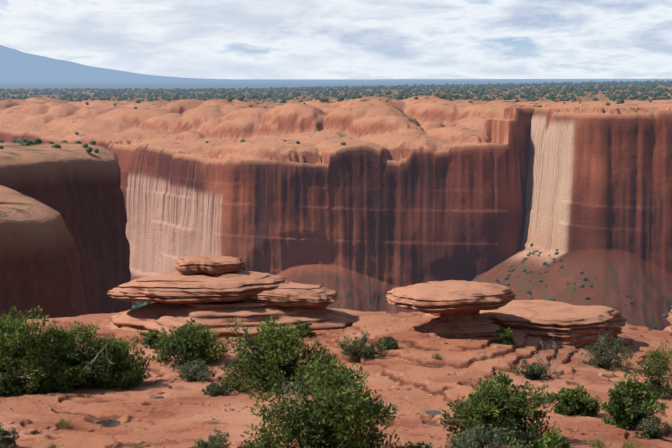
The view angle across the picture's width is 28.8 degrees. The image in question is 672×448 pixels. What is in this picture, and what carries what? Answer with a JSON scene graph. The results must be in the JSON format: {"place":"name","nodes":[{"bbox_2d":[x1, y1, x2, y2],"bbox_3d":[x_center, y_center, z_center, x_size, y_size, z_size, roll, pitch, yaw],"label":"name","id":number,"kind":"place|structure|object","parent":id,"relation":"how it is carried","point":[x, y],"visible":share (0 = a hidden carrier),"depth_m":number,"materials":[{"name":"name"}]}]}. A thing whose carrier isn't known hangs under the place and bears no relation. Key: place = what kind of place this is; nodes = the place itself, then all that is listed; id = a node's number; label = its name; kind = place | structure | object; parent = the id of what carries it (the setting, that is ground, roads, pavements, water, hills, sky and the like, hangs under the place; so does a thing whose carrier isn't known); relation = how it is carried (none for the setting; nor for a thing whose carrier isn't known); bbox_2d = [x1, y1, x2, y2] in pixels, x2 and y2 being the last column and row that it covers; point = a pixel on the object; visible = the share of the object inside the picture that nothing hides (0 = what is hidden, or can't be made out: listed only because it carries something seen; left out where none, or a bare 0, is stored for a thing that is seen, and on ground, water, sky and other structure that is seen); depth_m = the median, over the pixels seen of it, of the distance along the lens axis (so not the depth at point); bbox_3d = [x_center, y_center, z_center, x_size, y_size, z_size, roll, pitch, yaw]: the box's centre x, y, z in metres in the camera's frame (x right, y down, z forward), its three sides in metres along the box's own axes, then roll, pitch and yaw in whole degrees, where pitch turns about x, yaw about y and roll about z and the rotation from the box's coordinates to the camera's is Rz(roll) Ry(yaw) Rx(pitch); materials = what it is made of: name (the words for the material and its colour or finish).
{"place":"outdoors","nodes":[
{"label":"outdoors","id":0,"kind":"place"},
{"bbox_2d":[0,45,671,96],"bbox_3d":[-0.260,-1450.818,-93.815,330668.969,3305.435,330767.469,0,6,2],"label":"mountain","id":1,"kind":"structure","parent":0,"point":[20,69],"depth_m":42299.83,"materials":[{"name":"blue stone"}]},
{"bbox_2d":[0,141,131,318],"bbox_3d":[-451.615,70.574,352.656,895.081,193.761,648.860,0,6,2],"label":"rock cliff","id":2,"kind":"structure","parent":1,"relation":"on","point":[64,247],"depth_m":309.46,"materials":[{"name":"stone"}]},
{"bbox_2d":[0,138,98,152],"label":"shrubs","id":3,"kind":"object","parent":2,"relation":"on","point":[23,142],"visible":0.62,"depth_m":355.32,"materials":[{"name":"green plant"}]},
{"bbox_2d":[132,301,149,308],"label":"canyon floor cottonwoods","id":4,"kind":"object","parent":1,"relation":"on","point":[140,304],"depth_m":1113.60,"materials":[{"name":"green plant"}]},
{"bbox_2d":[0,107,671,330],"bbox_3d":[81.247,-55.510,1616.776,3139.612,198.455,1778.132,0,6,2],"label":"canyon wall","id":5,"kind":"structure","parent":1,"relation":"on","point":[361,227],"depth_m":1043.83,"materials":[{"name":"stone"}]},
{"bbox_2d":[0,87,671,163],"bbox_3d":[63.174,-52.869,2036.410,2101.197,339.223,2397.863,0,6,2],"label":"rock plateau","id":6,"kind":"structure","parent":5,"relation":"on","point":[223,127],"depth_m":1230.12,"materials":[{"name":"stone"}]},
{"bbox_2d":[0,308,671,447],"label":"rocky ground","id":7,"kind":"structure","parent":1,"relation":"on","point":[169,425],"depth_m":46.25,"materials":[{"name":"stone"}]},
{"bbox_2d":[0,422,19,447],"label":"sagebrush","id":8,"kind":"object","parent":7,"relation":"on","point":[5,441],"visible":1,"depth_m":36.06,"materials":[{"name":"green plant"}]},
{"bbox_2d":[0,306,21,348],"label":"shrub","id":9,"kind":"object","parent":7,"relation":"on","point":[11,308],"visible":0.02,"depth_m":55.42,"materials":[{"name":"green plant"}]},
{"bbox_2d":[1,325,52,352],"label":"shrub","id":10,"kind":"object","parent":7,"relation":"on","point":[32,338],"visible":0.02,"depth_m":52.83,"materials":[{"name":"green plant"}]},
{"bbox_2d":[0,306,81,396],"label":"juniper","id":11,"kind":"object","parent":7,"relation":"on","point":[12,377],"visible":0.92,"depth_m":45.88,"materials":[{"name":"green plant"}]},
{"bbox_2d":[45,442,59,447],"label":"grass tuft","id":12,"kind":"object","parent":7,"relation":"on","point":[51,445],"visible":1,"depth_m":36.12,"materials":[{"name":"green plant"}]},
{"bbox_2d":[55,415,74,428],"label":"grass tuft","id":13,"kind":"object","parent":7,"relation":"on","point":[63,424],"visible":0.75,"depth_m":39.70,"materials":[{"name":"green plant"}]},
{"bbox_2d":[16,321,132,393],"bbox_3d":[-9.768,4.816,47.324,4.712,2.536,3.547,0,6,2],"label":"juniper","id":14,"kind":"object","parent":7,"relation":"on","point":[71,339],"visible":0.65,"depth_m":46.76,"materials":[{"name":"green plant"}]},
{"bbox_2d":[95,420,120,427],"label":"rain puddle","id":15,"kind":"object","parent":7,"relation":"on","point":[109,423],"visible":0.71,"depth_m":41.43,"materials":[{"name":"grey liquid"}]},
{"bbox_2d":[68,332,153,390],"bbox_3d":[-8.363,5.041,47.511,3.493,1.982,2.992,0,6,2],"label":"shrub","id":16,"kind":"object","parent":7,"relation":"on","point":[130,372],"visible":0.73,"depth_m":47.16,"materials":[{"name":"green plant"}]},
{"bbox_2d":[130,442,147,447],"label":"grass tuft","id":17,"kind":"object","parent":7,"relation":"on","point":[139,446],"visible":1,"depth_m":36.60,"materials":[{"name":"green plant"}]},
{"bbox_2d":[132,363,157,385],"bbox_3d":[-7.274,5.536,47.660,1.508,0.921,1.438,2,6,20],"label":"dead brush","id":18,"kind":"object","parent":7,"relation":"on","point":[140,377],"visible":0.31,"depth_m":47.91,"materials":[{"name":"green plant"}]},
{"bbox_2d":[131,327,171,348],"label":"shrub","id":19,"kind":"object","parent":7,"relation":"on","point":[150,338],"visible":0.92,"depth_m":55.37,"materials":[{"name":"green plant"}]},
{"bbox_2d":[149,318,230,368],"bbox_3d":[-5.758,4.765,51.911,3.007,1.869,3.175,6,8,45],"label":"shrub","id":20,"kind":"object","parent":7,"relation":"on","point":[188,339],"visible":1,"depth_m":51.45,"materials":[{"name":"green plant"}]},
{"bbox_2d":[170,359,218,382],"bbox_3d":[-5.229,5.419,48.557,1.607,0.900,1.838,-5,8,-43],"label":"sagebrush","id":21,"kind":"object","parent":7,"relation":"on","point":[198,374],"visible":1,"depth_m":48.31,"materials":[{"name":"green plant"}]},
{"bbox_2d":[190,427,231,447],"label":"sagebrush","id":22,"kind":"object","parent":7,"relation":"on","point":[218,442],"visible":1,"depth_m":35.46,"materials":[{"name":"green plant"}]},
{"bbox_2d":[202,382,232,396],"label":"sagebrush","id":23,"kind":"object","parent":7,"relation":"on","point":[217,389],"visible":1,"depth_m":45.98,"materials":[{"name":"green plant"}]},
{"bbox_2d":[106,255,354,343],"bbox_3d":[-4.875,3.212,59.534,12.020,3.450,7.251,0,6,2],"label":"rock pile","id":24,"kind":"object","parent":7,"relation":"on","point":[216,292],"visible":0.98,"depth_m":58.09,"materials":[{"name":"stone"}]},
{"bbox_2d":[217,315,336,394],"bbox_3d":[-1.973,4.778,47.547,4.750,2.826,3.938,0,6,2],"label":"juniper","id":25,"kind":"object","parent":7,"relation":"on","point":[281,349],"visible":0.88,"depth_m":47.08,"materials":[{"name":"green plant"}]},
{"bbox_2d":[271,374,309,396],"bbox_3d":[-1.574,5.599,44.870,1.231,0.907,1.851,5,7,41],"label":"dead brush","id":26,"kind":"object","parent":7,"relation":"on","point":[290,389],"visible":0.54,"depth_m":45.07,"materials":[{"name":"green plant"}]},
{"bbox_2d":[291,319,315,337],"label":"shrub","id":27,"kind":"object","parent":7,"relation":"on","point":[305,326],"visible":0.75,"depth_m":56.72,"materials":[{"name":"green plant"}]},
{"bbox_2d":[237,354,407,447],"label":"juniper","id":28,"kind":"object","parent":7,"relation":"on","point":[337,423],"visible":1,"depth_m":33.80,"materials":[{"name":"green plant"}]},
{"bbox_2d":[302,350,343,372],"bbox_3d":[-0.523,5.305,49.679,1.665,0.995,1.410,-3,7,-30],"label":"shrub","id":29,"kind":"object","parent":7,"relation":"on","point":[328,360],"visible":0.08,"depth_m":49.75,"materials":[{"name":"green plant"}]},
{"bbox_2d":[1,313,670,447],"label":"shelf rubble","id":30,"kind":"object","parent":7,"relation":"on","point":[228,404],"visible":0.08,"depth_m":46.12,"materials":[{"name":"stone"}]},
{"bbox_2d":[335,331,388,360],"bbox_3d":[1.030,4.810,51.675,2.165,1.152,1.664,0,6,2],"label":"sagebrush","id":31,"kind":"object","parent":7,"relation":"on","point":[357,347],"visible":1,"depth_m":51.37,"materials":[{"name":"green plant"}]},
{"bbox_2d":[380,419,391,425],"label":"grass tuft","id":32,"kind":"object","parent":7,"relation":"on","point":[389,422],"visible":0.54,"depth_m":40.20,"materials":[{"name":"green plant"}]},
{"bbox_2d":[376,336,399,348],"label":"sagebrush","id":33,"kind":"object","parent":7,"relation":"on","point":[390,342],"visible":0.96,"depth_m":52.23,"materials":[{"name":"green plant"}]},
{"bbox_2d":[397,441,432,447],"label":"sagebrush","id":34,"kind":"object","parent":7,"relation":"on","point":[418,444],"visible":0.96,"depth_m":34.98,"materials":[{"name":"green plant"}]},
{"bbox_2d":[425,410,440,414],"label":"rain puddle","id":35,"kind":"object","parent":7,"relation":"on","point":[433,412],"visible":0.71,"depth_m":43.62,"materials":[{"name":"grey liquid"}]},
{"bbox_2d":[432,351,442,359],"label":"grass tuft","id":36,"kind":"object","parent":7,"relation":"on","point":[437,356],"visible":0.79,"depth_m":50.39,"materials":[{"name":"green plant"}]},
{"bbox_2d":[386,280,515,336],"bbox_3d":[4.850,3.601,55.219,5.485,2.265,4.271,0,6,2],"label":"mushroom rock","id":37,"kind":"object","parent":7,"relation":"on","point":[457,306],"visible":0.92,"depth_m":54.15,"materials":[{"name":"stone"}]},
{"bbox_2d":[445,419,525,447],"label":"sagebrush","id":38,"kind":"object","parent":7,"relation":"on","point":[474,441],"visible":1,"depth_m":34.01,"materials":[{"name":"green plant"}]},
{"bbox_2d":[439,369,557,447],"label":"juniper","id":39,"kind":"object","parent":7,"relation":"on","point":[492,404],"visible":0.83,"depth_m":36.99,"materials":[{"name":"green plant"}]},
{"bbox_2d":[494,326,515,345],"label":"shrub","id":40,"kind":"object","parent":7,"relation":"on","point":[505,336],"visible":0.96,"depth_m":53.51,"materials":[{"name":"green plant"}]},
{"bbox_2d":[424,300,625,348],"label":"slab","id":41,"kind":"structure","parent":7,"relation":"on","point":[581,326],"depth_m":56.89,"materials":[{"name":"stone"}]},
{"bbox_2d":[511,359,552,380],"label":"sagebrush","id":42,"kind":"object","parent":7,"relation":"on","point":[530,372],"visible":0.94,"depth_m":49.21,"materials":[{"name":"green plant"}]},
{"bbox_2d":[518,427,574,447],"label":"shrub","id":43,"kind":"object","parent":7,"relation":"on","point":[554,439],"visible":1,"depth_m":34.91,"materials":[{"name":"green plant"}]},
{"bbox_2d":[520,327,591,381],"bbox_3d":[8.397,5.056,50.178,2.913,1.992,1.794,1,6,12],"label":"dead brush","id":44,"kind":"object","parent":7,"relation":"on","point":[548,368],"visible":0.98,"depth_m":50.24,"materials":[{"name":"grey plant"}]},
{"bbox_2d":[546,384,601,416],"bbox_3d":[7.752,5.824,42.826,1.894,1.078,1.587,0,6,2],"label":"shrub","id":45,"kind":"object","parent":7,"relation":"on","point":[571,402],"visible":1,"depth_m":42.66,"materials":[{"name":"green plant"}]},
{"bbox_2d":[582,437,608,447],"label":"grass tuft","id":46,"kind":"object","parent":7,"relation":"on","point":[597,443],"visible":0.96,"depth_m":36.52,"materials":[{"name":"green plant"}]},
{"bbox_2d":[578,333,635,371],"bbox_3d":[11.060,5.194,53.292,2.445,1.471,2.226,0,6,2],"label":"sagebrush","id":47,"kind":"object","parent":7,"relation":"on","point":[603,358],"visible":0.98,"depth_m":53.10,"materials":[{"name":"green plant"}]},
{"bbox_2d":[619,439,640,447],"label":"grass tuft","id":48,"kind":"object","parent":7,"relation":"on","point":[627,444],"visible":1,"depth_m":37.06,"materials":[{"name":"green plant"}]},
{"bbox_2d":[600,372,669,430],"bbox_3d":[9.331,5.541,40.677,2.135,1.853,2.048,0,6,2],"label":"shrub","id":49,"kind":"object","parent":7,"relation":"on","point":[626,410],"visible":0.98,"depth_m":40.56,"materials":[{"name":"green plant"}]},
{"bbox_2d":[632,416,671,438],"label":"sagebrush","id":50,"kind":"object","parent":7,"relation":"on","point":[651,429],"visible":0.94,"depth_m":39.45,"materials":[{"name":"green plant"}]},
{"bbox_2d":[633,342,671,397],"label":"shrub","id":51,"kind":"object","parent":7,"relation":"on","point":[659,388],"visible":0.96,"depth_m":47.25,"materials":[{"name":"green plant"}]},
{"bbox_2d":[663,309,671,331],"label":"rock","id":52,"kind":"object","parent":7,"relation":"on","point":[669,319],"depth_m":96.02,"materials":[{"name":"stone"}]},
{"bbox_2d":[0,80,671,144],"bbox_3d":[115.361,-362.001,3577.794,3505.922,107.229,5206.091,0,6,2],"label":"distant trees","id":53,"kind":"object","parent":1,"relation":"on","point":[529,93],"visible":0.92,"depth_m":2542.70,"materials":[{"name":"green plant"}]},
{"bbox_2d":[495,243,669,327],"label":"talus scrub","id":54,"kind":"object","parent":1,"relation":"on","point":[524,270],"visible":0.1,"depth_m":946.54,"materials":[{"name":"green plant"}]},
{"bbox_2d":[0,0,671,78],"label":"sky","id":55,"kind":"structure","parent":0,"point":[204,39],"materials":[{"name":"white"}]}
]}

